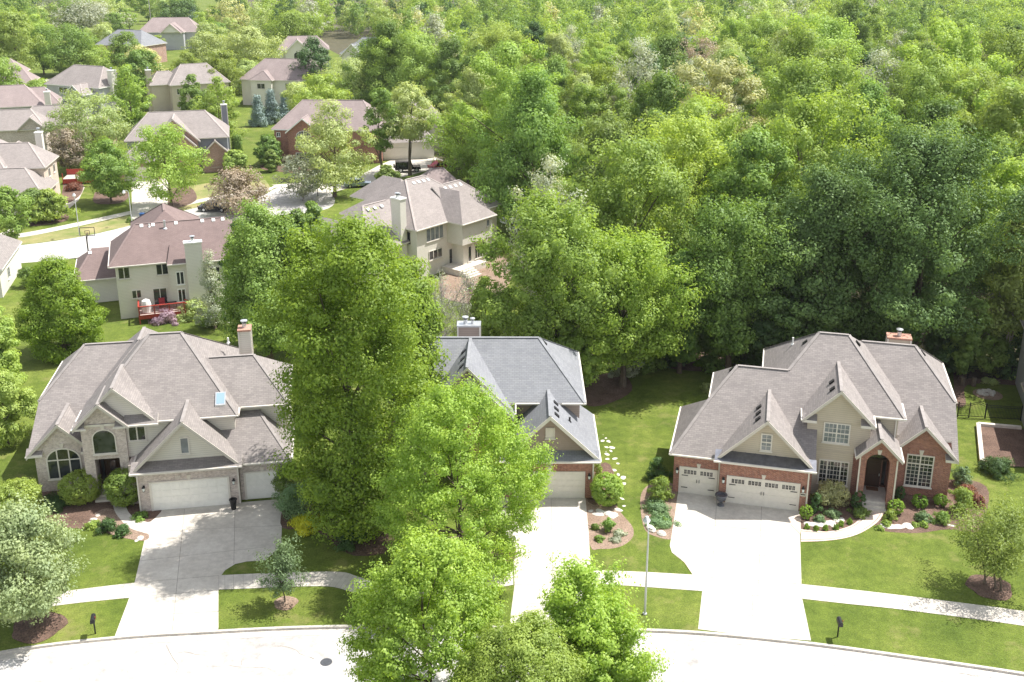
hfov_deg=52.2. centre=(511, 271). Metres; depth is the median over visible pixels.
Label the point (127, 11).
tree
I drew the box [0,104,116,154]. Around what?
house
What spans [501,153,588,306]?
tree
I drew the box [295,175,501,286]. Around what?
house
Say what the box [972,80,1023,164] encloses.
tree
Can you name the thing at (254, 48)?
tree
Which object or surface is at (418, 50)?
tree
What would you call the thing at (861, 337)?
tree
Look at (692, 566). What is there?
paver edging
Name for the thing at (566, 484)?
garage door
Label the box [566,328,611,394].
tree
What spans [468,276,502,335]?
tree
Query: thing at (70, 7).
tree
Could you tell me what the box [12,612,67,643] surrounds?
mulch ring
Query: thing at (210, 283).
tree
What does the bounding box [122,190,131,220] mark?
street lamp
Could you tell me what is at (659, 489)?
shrub
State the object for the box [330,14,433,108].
tree
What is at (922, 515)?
shrub
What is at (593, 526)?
shrub
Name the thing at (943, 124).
tree
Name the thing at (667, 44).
tree
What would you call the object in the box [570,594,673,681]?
tree
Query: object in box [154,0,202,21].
tree
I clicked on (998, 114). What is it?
tree
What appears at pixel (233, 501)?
planter
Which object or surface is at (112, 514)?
planting bed
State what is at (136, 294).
window
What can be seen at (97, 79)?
house
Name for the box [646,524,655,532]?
boulder
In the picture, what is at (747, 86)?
tree
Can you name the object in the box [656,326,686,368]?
tree
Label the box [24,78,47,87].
tree
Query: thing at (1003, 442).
patio
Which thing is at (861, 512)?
shrub
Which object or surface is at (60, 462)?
window
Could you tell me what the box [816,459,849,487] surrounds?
window
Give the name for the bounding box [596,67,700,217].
tree
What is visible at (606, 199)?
tree
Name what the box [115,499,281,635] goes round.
driveway
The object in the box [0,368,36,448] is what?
tree
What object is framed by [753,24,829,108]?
tree
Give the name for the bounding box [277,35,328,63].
house
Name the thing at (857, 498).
shrub
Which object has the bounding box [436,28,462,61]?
tree
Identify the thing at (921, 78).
tree
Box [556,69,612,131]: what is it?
tree
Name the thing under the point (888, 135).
tree
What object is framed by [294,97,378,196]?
tree
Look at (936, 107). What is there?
tree
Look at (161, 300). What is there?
patio chair
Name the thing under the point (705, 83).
tree
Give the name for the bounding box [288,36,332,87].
tree
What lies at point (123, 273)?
window
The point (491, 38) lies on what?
tree
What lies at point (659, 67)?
tree
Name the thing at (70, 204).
garden path
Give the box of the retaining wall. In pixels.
[976,422,1021,462]
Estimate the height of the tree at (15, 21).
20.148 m
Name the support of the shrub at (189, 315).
on the ground
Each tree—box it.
[0,10,48,70]
[0,56,23,84]
[0,184,34,238]
[0,305,27,404]
[0,342,9,361]
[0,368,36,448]
[0,491,90,627]
[8,253,108,364]
[17,187,52,220]
[20,13,53,37]
[21,30,55,73]
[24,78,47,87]
[26,188,80,223]
[28,22,98,72]
[29,0,76,22]
[39,0,136,34]
[40,88,134,157]
[44,128,88,168]
[47,44,115,70]
[58,2,91,28]
[75,136,145,202]
[83,22,112,46]
[104,12,128,32]
[106,30,142,69]
[107,64,155,128]
[112,0,125,11]
[112,48,164,102]
[118,122,212,206]
[120,8,139,28]
[122,44,167,88]
[124,0,145,8]
[133,0,158,20]
[141,0,172,16]
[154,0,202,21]
[166,50,200,71]
[175,30,228,63]
[177,74,212,110]
[182,0,199,16]
[188,75,249,137]
[190,248,231,328]
[191,12,214,24]
[191,91,220,119]
[196,22,227,58]
[202,165,272,214]
[203,5,221,22]
[204,50,245,97]
[207,192,321,359]
[208,21,227,35]
[216,24,286,76]
[217,220,250,324]
[222,149,248,173]
[223,17,241,33]
[230,133,243,153]
[233,58,257,88]
[245,94,267,127]
[245,207,448,548]
[248,531,310,601]
[253,134,283,164]
[261,9,324,49]
[261,208,321,333]
[262,149,281,171]
[263,88,282,124]
[271,153,328,200]
[276,82,325,122]
[278,92,291,118]
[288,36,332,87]
[291,72,353,108]
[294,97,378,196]
[303,201,334,301]
[314,56,377,103]
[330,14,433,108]
[336,523,508,681]
[348,33,397,100]
[351,36,374,65]
[362,87,398,164]
[362,369,563,585]
[365,26,452,112]
[374,81,439,175]
[374,164,401,178]
[380,255,451,442]
[417,12,461,92]
[417,32,485,129]
[419,107,509,184]
[428,267,469,336]
[433,47,503,139]
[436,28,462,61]
[437,62,507,171]
[444,36,578,167]
[446,266,477,325]
[449,36,521,94]
[450,48,463,61]
[450,606,592,681]
[465,59,608,230]
[467,19,530,68]
[468,181,632,349]
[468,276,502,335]
[469,24,539,96]
[479,88,599,198]
[482,74,561,146]
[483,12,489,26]
[488,39,530,98]
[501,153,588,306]
[511,550,640,681]
[512,178,601,261]
[516,18,551,67]
[524,29,581,105]
[530,219,710,387]
[545,51,575,123]
[552,24,584,76]
[554,130,703,314]
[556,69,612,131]
[556,80,634,163]
[556,106,645,220]
[557,59,630,120]
[557,130,598,181]
[565,45,631,89]
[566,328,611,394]
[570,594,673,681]
[587,40,632,81]
[588,152,607,195]
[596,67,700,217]
[602,41,655,88]
[603,34,674,122]
[605,109,750,264]
[607,312,644,377]
[616,40,669,121]
[619,326,668,374]
[620,80,664,124]
[626,29,705,85]
[638,107,660,133]
[644,86,759,224]
[655,247,719,373]
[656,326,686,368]
[665,30,697,86]
[667,122,815,287]
[670,32,719,82]
[671,52,773,143]
[673,189,813,368]
[675,56,736,115]
[682,93,727,219]
[692,332,743,373]
[693,129,761,241]
[696,43,712,62]
[697,48,766,117]
[699,16,766,65]
[703,35,766,117]
[711,86,743,128]
[722,49,871,177]
[734,33,766,68]
[734,324,760,365]
[735,9,788,76]
[736,52,761,120]
[745,84,893,257]
[745,261,803,366]
[747,158,909,340]
[749,16,860,138]
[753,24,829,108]
[754,65,793,109]
[763,9,868,70]
[782,145,823,179]
[798,114,1023,344]
[810,48,852,90]
[812,75,904,176]
[824,0,889,68]
[835,312,885,341]
[836,65,897,141]
[844,44,912,123]
[849,49,995,155]
[852,50,882,117]
[857,116,976,284]
[871,65,974,131]
[873,330,924,349]
[874,17,1016,118]
[882,39,954,114]
[889,93,997,183]
[889,111,988,253]
[898,16,981,62]
[915,61,1023,151]
[917,2,927,31]
[922,34,990,59]
[922,324,966,372]
[941,294,996,378]
[945,487,1023,591]
[947,82,1023,214]
[953,327,1017,380]
[956,22,1023,81]
[956,148,1023,313]
[967,208,1023,346]
[971,15,1023,79]
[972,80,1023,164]
[975,23,1006,57]
[975,171,1023,242]
[979,130,1023,237]
[993,329,1022,379]
[994,74,1023,90]
[1011,63,1023,81]
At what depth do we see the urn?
75.07 m
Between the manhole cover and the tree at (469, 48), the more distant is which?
the tree at (469, 48)
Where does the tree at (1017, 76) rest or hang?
on the forest floor
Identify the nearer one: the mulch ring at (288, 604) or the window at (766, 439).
the mulch ring at (288, 604)
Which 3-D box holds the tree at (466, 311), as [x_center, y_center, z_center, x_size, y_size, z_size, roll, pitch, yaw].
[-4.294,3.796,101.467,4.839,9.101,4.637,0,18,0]
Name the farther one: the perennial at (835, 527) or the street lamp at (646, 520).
the perennial at (835, 527)
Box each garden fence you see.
[957,402,1022,420]
[967,365,1017,378]
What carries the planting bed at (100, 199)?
on the ground
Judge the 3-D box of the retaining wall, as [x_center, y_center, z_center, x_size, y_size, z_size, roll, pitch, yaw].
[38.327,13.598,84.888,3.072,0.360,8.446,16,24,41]
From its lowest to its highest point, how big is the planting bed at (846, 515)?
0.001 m
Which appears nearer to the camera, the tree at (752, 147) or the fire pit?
the fire pit
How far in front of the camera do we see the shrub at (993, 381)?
95.57 m
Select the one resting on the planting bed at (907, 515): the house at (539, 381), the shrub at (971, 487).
the shrub at (971, 487)
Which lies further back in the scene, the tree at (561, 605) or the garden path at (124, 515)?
the garden path at (124, 515)
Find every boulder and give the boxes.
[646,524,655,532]
[657,530,665,535]
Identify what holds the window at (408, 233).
in the house at (438, 223)
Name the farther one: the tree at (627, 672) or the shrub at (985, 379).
the shrub at (985, 379)
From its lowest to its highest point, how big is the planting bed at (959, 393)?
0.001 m
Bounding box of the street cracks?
[62,638,991,681]
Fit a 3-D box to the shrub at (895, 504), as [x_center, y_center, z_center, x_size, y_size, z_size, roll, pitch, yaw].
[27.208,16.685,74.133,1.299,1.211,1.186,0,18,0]
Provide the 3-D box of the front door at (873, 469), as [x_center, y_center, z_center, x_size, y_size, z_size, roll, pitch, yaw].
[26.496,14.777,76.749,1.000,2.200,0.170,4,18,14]
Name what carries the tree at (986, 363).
on the planting bed at (959, 393)
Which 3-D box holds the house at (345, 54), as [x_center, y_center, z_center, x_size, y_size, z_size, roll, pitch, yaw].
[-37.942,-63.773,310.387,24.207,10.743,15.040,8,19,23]
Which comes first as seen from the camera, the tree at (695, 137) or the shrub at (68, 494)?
the shrub at (68, 494)
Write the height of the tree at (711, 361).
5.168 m
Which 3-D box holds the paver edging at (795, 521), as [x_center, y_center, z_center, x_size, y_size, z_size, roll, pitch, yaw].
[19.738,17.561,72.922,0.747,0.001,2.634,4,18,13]
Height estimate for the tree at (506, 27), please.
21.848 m
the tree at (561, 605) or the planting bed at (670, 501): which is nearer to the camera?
the tree at (561, 605)
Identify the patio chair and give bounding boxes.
[159,297,164,306]
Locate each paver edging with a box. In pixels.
[674,549,701,575]
[790,515,800,532]
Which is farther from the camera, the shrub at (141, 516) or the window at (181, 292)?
the window at (181, 292)
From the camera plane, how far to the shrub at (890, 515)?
73.20 m
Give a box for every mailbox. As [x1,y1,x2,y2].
[90,613,95,633]
[836,616,842,636]
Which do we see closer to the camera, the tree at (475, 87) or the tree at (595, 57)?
the tree at (475, 87)
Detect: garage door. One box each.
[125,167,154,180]
[149,476,230,510]
[243,469,281,499]
[383,147,408,159]
[517,471,584,497]
[678,466,717,496]
[725,475,800,510]
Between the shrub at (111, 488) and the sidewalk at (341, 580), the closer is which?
the sidewalk at (341, 580)
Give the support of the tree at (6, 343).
on the ground
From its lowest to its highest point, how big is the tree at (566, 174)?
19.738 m
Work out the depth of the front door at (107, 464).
77.16 m
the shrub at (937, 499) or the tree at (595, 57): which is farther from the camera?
the tree at (595, 57)
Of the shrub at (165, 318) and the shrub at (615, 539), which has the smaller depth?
the shrub at (615, 539)
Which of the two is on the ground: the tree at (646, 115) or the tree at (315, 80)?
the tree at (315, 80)
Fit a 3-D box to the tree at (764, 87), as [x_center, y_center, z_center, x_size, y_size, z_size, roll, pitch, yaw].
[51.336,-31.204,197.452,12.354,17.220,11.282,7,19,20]
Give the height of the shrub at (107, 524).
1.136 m
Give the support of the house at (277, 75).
on the ground
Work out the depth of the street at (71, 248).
144.19 m
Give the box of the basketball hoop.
[79,227,94,250]
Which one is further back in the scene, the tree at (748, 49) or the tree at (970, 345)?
the tree at (748, 49)
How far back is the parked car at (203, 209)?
155.14 m
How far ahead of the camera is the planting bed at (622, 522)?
72.34 m
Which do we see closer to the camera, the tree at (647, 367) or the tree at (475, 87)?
the tree at (647, 367)
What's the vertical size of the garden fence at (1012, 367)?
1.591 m
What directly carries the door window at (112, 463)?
in the house at (175, 420)
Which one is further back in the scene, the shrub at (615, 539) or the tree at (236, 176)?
the tree at (236, 176)
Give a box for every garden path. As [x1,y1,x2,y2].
[0,187,84,233]
[113,504,151,533]
[276,183,352,192]
[801,508,885,541]
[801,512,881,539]
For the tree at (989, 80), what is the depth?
148.96 m
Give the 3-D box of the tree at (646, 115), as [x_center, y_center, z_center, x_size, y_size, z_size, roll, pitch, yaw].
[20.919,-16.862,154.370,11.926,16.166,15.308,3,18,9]
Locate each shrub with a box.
[0,476,42,512]
[16,266,33,285]
[33,491,71,513]
[57,468,103,505]
[63,181,81,191]
[82,519,99,530]
[95,517,118,535]
[101,467,137,507]
[112,523,131,538]
[130,510,147,522]
[148,306,179,325]
[174,299,206,323]
[195,310,229,327]
[206,176,224,183]
[271,463,307,500]
[271,480,315,520]
[287,513,326,536]
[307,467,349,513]
[332,522,370,552]
[586,523,600,529]
[590,471,624,506]
[594,464,602,478]
[594,535,605,542]
[599,517,615,532]
[608,536,621,543]
[612,528,627,536]
[640,496,671,518]
[644,457,672,483]
[644,513,681,529]
[647,475,674,500]
[699,382,710,393]
[799,504,812,518]
[810,492,822,513]
[812,478,850,507]
[812,514,825,522]
[822,508,842,519]
[846,505,871,519]
[850,490,866,507]
[873,524,884,531]
[881,519,891,527]
[882,508,897,520]
[887,498,905,513]
[895,486,905,498]
[911,493,927,508]
[911,521,919,527]
[913,510,932,525]
[918,520,928,528]
[928,511,950,525]
[932,493,947,506]
[943,486,974,513]
[950,466,973,487]
[955,484,977,497]
[969,493,985,508]
[974,455,1023,483]
[980,376,989,383]
[989,378,999,385]
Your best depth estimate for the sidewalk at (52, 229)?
148.14 m
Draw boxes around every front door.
[99,458,120,482]
[864,459,881,486]
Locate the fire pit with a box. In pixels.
[973,389,1002,399]
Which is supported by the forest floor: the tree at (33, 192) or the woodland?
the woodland
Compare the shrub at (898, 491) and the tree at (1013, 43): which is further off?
the tree at (1013, 43)
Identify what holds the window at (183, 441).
in the house at (175, 420)
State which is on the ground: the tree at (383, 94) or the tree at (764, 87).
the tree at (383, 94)
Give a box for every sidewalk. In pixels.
[18,211,129,237]
[50,583,134,605]
[189,183,312,204]
[219,571,512,594]
[594,570,703,590]
[801,584,1023,625]
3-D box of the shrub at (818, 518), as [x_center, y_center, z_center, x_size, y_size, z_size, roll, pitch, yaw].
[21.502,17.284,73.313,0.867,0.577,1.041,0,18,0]
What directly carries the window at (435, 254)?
in the house at (438, 223)
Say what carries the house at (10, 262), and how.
on the ground
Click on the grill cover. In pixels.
(145, 302)
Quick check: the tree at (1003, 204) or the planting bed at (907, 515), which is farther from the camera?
the tree at (1003, 204)
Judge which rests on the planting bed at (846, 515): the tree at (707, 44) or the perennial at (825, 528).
the perennial at (825, 528)
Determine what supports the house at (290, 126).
on the ground
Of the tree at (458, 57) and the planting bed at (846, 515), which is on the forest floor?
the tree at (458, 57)
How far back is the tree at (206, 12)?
467.17 m
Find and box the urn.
[715,491,727,506]
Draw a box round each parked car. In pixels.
[197,200,226,211]
[343,177,370,187]
[393,160,420,172]
[427,160,452,168]
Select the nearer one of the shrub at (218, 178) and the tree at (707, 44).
the shrub at (218, 178)
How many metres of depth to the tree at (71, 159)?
178.36 m
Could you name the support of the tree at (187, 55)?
on the ground
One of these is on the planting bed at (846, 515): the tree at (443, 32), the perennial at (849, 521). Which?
the perennial at (849, 521)
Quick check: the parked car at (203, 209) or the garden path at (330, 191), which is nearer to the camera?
the parked car at (203, 209)
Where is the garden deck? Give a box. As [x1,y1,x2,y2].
[62,169,92,184]
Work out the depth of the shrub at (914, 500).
74.75 m
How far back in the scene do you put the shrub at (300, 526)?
72.07 m
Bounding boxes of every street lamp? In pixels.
[72,193,79,235]
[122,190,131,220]
[643,516,650,614]
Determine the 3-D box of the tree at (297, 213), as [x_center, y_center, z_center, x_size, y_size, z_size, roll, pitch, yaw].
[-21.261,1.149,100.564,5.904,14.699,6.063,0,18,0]
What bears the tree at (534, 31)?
on the forest floor
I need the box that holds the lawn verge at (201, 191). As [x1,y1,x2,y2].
[178,180,269,209]
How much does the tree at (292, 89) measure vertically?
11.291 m
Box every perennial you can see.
[813,524,819,531]
[823,524,828,530]
[833,523,838,529]
[838,519,843,526]
[846,518,852,524]
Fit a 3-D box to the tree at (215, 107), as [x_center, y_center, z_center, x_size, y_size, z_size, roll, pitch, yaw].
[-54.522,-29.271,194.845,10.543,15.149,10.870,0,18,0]
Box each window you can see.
[6,265,11,279]
[46,448,82,480]
[59,87,67,92]
[92,429,118,455]
[109,460,116,471]
[117,267,130,279]
[127,426,147,442]
[131,289,142,299]
[155,264,168,275]
[176,271,185,285]
[177,288,186,301]
[179,437,190,455]
[209,266,220,280]
[257,83,264,88]
[296,131,311,147]
[296,153,312,160]
[407,231,411,245]
[426,224,443,242]
[429,247,441,261]
[474,242,484,259]
[759,433,772,452]
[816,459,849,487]
[821,422,850,445]
[902,453,934,489]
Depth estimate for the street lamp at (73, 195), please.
142.20 m
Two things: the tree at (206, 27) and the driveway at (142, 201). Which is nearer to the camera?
the driveway at (142, 201)
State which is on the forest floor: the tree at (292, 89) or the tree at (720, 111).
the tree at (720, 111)
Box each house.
[0,58,39,84]
[0,84,62,109]
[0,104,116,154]
[0,127,60,215]
[0,234,21,297]
[25,319,293,511]
[44,64,132,113]
[74,203,232,324]
[95,29,166,62]
[120,100,230,180]
[140,17,198,49]
[144,63,230,110]
[239,58,331,105]
[271,99,385,162]
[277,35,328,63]
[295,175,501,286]
[339,37,373,74]
[383,101,445,159]
[387,315,601,497]
[421,167,456,183]
[669,328,958,512]
[1015,318,1023,425]
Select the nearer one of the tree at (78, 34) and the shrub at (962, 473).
the shrub at (962, 473)
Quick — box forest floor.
[245,0,1019,360]
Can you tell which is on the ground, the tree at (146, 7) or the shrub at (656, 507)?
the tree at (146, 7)
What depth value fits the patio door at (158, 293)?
112.54 m
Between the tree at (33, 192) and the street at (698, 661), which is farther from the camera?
the tree at (33, 192)
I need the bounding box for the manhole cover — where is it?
[320,658,331,665]
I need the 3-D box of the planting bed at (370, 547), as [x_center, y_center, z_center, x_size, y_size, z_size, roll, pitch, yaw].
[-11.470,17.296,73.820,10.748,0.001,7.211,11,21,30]
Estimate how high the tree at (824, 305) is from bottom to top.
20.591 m
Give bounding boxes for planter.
[229,497,236,509]
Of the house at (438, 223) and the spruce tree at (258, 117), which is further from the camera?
the spruce tree at (258, 117)
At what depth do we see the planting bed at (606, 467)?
80.04 m
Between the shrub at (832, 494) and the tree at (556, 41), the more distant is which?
the tree at (556, 41)
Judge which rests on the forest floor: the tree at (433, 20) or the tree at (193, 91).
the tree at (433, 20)
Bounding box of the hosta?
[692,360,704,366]
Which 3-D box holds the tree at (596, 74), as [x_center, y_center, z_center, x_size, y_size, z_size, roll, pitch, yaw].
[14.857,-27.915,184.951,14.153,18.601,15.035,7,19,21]
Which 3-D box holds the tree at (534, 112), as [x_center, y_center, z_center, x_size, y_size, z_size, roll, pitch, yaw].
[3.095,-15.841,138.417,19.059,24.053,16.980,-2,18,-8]
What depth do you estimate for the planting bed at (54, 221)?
150.20 m
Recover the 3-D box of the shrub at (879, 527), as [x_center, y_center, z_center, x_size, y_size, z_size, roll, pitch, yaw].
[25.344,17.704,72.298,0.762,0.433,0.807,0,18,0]
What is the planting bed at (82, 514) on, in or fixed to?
on the ground
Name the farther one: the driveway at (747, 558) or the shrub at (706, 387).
the shrub at (706, 387)
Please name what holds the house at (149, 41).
on the ground
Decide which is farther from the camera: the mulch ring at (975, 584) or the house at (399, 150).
the house at (399, 150)
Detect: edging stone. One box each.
[592,512,603,515]
[603,511,612,514]
[608,512,617,518]
[894,524,904,528]
[902,523,912,527]
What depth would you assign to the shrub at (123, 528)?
71.29 m
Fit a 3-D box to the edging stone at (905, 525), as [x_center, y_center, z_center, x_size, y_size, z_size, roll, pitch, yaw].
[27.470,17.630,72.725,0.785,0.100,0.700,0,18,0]
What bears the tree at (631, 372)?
on the planting bed at (604, 389)
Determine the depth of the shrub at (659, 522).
72.62 m
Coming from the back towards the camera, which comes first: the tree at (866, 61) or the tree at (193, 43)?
the tree at (193, 43)
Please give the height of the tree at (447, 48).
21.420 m
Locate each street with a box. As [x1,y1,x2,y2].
[0,635,1017,681]
[19,187,334,262]
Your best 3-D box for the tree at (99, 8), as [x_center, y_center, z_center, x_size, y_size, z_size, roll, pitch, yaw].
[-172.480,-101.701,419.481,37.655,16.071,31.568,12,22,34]
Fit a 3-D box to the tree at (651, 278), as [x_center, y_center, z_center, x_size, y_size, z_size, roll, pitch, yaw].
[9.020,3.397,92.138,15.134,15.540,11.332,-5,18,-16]
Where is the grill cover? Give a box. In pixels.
[141,299,151,312]
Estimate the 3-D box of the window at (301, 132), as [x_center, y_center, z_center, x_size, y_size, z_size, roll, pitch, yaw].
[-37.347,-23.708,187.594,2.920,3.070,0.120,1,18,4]
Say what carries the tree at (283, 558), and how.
on the mulch ring at (288, 604)
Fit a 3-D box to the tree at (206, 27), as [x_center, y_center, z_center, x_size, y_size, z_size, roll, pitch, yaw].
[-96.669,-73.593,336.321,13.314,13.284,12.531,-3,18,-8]
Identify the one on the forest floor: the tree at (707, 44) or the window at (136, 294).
the tree at (707, 44)
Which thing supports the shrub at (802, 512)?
on the planting bed at (846, 515)
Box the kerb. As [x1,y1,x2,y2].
[0,625,1023,681]
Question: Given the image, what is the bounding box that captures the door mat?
[866,486,877,490]
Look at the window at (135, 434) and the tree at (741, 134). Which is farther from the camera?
the tree at (741, 134)
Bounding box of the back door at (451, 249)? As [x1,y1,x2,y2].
[449,248,452,263]
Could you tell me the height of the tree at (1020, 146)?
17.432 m
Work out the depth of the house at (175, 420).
76.18 m
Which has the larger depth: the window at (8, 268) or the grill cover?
the window at (8, 268)
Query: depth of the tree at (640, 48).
172.48 m
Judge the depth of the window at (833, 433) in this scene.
75.08 m
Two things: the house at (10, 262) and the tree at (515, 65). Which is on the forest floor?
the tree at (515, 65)
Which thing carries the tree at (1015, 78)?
on the forest floor
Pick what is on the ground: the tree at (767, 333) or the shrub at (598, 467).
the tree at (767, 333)
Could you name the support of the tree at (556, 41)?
on the forest floor
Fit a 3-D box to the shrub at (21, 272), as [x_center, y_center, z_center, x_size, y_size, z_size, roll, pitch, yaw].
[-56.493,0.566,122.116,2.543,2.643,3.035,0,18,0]
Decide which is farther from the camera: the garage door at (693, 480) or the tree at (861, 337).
the tree at (861, 337)
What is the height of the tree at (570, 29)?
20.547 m
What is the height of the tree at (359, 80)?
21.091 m
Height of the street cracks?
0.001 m
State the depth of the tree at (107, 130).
182.40 m
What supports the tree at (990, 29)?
on the forest floor
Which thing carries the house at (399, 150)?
on the ground
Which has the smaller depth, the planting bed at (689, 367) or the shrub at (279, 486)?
the shrub at (279, 486)
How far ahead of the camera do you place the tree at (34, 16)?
383.49 m
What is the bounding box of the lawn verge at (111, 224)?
[17,215,129,244]
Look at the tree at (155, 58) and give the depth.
267.52 m
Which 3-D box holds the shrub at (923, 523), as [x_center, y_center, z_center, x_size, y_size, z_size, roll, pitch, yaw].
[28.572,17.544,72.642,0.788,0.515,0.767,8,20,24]
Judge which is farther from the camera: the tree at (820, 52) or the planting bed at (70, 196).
the tree at (820, 52)
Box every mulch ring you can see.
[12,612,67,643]
[274,596,298,610]
[965,574,1011,600]
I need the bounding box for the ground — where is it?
[0,0,1023,671]
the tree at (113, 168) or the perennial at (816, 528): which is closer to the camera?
the perennial at (816, 528)
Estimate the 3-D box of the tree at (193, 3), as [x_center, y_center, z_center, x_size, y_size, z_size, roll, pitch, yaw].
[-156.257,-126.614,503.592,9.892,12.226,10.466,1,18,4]
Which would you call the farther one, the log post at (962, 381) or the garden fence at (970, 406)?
the log post at (962, 381)
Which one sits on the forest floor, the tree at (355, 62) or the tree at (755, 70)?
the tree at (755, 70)
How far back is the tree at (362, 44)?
277.98 m
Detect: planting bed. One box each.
[24,214,68,225]
[29,487,160,528]
[62,183,83,202]
[93,190,129,203]
[95,508,148,540]
[167,187,196,207]
[260,165,318,173]
[280,489,406,555]
[439,256,510,302]
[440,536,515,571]
[586,372,631,405]
[586,498,633,549]
[587,462,613,504]
[640,483,676,538]
[668,349,743,371]
[800,495,859,530]
[875,480,988,532]
[953,369,1015,406]
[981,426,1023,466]
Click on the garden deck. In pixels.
(67, 179)
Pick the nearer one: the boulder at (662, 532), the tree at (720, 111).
the boulder at (662, 532)
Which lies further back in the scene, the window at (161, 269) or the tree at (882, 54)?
the tree at (882, 54)
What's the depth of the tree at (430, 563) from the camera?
51.49 m
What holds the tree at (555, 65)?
on the forest floor
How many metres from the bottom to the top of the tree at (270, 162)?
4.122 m
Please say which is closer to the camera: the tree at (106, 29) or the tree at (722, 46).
the tree at (722, 46)
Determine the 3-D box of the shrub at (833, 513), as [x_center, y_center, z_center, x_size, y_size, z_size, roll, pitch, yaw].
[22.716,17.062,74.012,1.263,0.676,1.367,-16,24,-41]
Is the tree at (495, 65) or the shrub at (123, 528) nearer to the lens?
the shrub at (123, 528)
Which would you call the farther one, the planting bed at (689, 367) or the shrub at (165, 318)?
the shrub at (165, 318)
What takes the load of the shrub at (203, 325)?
on the ground
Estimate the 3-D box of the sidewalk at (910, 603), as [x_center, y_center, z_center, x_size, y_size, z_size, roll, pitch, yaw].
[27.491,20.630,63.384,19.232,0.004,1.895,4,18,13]
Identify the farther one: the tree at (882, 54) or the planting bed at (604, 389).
the tree at (882, 54)
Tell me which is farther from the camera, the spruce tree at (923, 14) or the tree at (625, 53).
the spruce tree at (923, 14)
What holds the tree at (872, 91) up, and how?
on the forest floor
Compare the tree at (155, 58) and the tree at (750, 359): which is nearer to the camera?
the tree at (750, 359)
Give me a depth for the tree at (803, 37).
163.16 m
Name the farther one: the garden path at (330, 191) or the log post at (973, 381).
the garden path at (330, 191)
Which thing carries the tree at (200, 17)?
on the ground
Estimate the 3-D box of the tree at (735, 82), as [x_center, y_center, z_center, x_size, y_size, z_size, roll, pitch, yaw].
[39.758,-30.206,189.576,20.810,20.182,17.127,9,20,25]
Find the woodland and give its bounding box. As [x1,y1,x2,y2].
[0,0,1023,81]
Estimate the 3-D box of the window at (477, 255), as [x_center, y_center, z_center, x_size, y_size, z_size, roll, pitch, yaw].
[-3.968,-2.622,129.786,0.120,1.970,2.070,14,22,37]
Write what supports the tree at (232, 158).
on the ground
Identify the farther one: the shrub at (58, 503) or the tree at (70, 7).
the tree at (70, 7)
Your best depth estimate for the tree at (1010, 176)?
107.60 m
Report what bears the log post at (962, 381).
on the planting bed at (959, 393)
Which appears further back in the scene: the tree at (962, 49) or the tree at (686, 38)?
the tree at (686, 38)
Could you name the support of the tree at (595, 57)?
on the forest floor
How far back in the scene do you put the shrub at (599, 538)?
70.78 m
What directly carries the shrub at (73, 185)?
on the planting bed at (70, 196)
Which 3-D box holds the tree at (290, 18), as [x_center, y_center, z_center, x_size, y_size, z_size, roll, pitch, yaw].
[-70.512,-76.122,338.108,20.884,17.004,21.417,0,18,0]
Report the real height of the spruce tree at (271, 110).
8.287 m
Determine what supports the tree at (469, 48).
on the forest floor
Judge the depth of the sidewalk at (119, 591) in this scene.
65.07 m
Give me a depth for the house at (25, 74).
268.18 m
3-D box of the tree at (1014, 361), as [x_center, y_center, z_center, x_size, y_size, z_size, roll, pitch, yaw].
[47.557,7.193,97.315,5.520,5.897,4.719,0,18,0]
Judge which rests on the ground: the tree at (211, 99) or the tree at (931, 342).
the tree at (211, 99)
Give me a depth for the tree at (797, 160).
138.40 m
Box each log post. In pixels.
[959,376,965,385]
[971,377,976,386]
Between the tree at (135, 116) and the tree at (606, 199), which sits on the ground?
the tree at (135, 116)
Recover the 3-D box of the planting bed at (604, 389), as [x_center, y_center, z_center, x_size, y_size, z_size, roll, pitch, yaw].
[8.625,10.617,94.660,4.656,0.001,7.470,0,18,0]
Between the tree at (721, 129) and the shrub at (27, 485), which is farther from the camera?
the tree at (721, 129)
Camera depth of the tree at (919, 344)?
98.42 m
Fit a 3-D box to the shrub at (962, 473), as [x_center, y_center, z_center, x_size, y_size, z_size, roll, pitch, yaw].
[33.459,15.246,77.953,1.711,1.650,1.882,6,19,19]
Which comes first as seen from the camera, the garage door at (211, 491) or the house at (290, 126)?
the garage door at (211, 491)
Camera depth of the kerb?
60.86 m
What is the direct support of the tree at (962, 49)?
on the forest floor
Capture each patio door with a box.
[153,287,167,306]
[468,245,471,262]
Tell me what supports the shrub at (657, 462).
on the ground
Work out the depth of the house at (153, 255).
112.73 m
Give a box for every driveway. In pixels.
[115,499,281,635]
[132,178,167,218]
[338,157,442,184]
[496,496,594,624]
[670,492,810,639]
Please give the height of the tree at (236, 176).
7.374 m
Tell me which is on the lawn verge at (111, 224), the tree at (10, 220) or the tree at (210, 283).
the tree at (10, 220)
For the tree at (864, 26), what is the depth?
236.02 m

